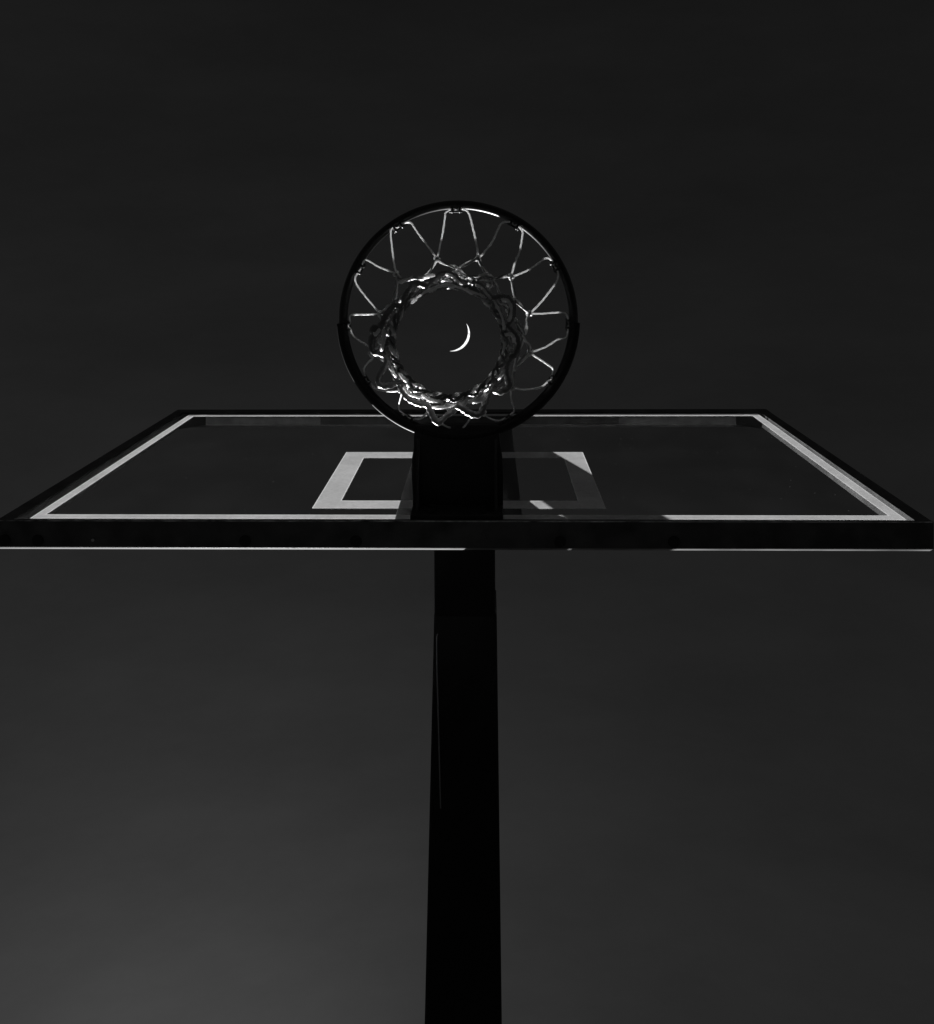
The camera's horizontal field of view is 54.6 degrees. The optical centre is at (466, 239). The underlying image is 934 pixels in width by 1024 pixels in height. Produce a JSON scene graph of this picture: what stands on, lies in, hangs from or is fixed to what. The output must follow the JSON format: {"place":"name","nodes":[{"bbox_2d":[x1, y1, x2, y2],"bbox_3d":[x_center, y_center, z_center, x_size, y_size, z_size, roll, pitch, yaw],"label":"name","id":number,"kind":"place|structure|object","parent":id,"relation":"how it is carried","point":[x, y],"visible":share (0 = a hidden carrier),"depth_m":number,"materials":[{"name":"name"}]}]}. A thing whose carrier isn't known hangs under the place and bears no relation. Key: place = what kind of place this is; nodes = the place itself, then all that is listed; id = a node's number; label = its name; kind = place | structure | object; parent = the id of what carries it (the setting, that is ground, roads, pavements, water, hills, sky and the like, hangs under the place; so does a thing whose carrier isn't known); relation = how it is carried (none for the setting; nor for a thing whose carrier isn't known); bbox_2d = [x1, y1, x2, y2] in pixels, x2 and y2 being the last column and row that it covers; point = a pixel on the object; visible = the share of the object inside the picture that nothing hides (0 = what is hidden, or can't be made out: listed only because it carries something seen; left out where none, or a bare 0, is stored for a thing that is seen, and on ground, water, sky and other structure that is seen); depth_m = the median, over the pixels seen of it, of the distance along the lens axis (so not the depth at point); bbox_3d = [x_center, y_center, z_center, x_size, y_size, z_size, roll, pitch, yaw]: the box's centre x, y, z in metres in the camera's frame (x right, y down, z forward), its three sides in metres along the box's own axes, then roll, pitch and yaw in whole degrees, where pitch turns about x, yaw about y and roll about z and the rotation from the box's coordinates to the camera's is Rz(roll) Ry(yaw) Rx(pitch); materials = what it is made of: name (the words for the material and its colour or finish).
{"place":"outdoors","nodes":[
{"label":"outdoors","id":0,"kind":"place"},
{"bbox_2d":[0,200,933,1023],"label":"basketball hoop","id":1,"kind":"object","parent":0,"point":[458,506],"visible":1,"depth_m":1.85,"materials":[{"name":"black paint"}]},
{"bbox_2d":[348,208,568,428],"bbox_3d":[-0.024,0.169,1.604,0.456,0.532,0.460,0,-89,1],"label":"basketball net","id":2,"kind":"object","parent":1,"relation":"hanging from","point":[404,382],"visible":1,"depth_m":1.41,"materials":[{"name":"fabric"}]},
{"bbox_2d":[0,0,933,1023],"label":"sky","id":3,"kind":"structure","parent":0,"point":[716,768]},
{"bbox_2d":[453,325,469,350],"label":"moon","id":4,"kind":"object","parent":3,"relation":"in","point":[466,342],"visible":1,"depth_m":5962.39,"materials":[{"name":"white"}]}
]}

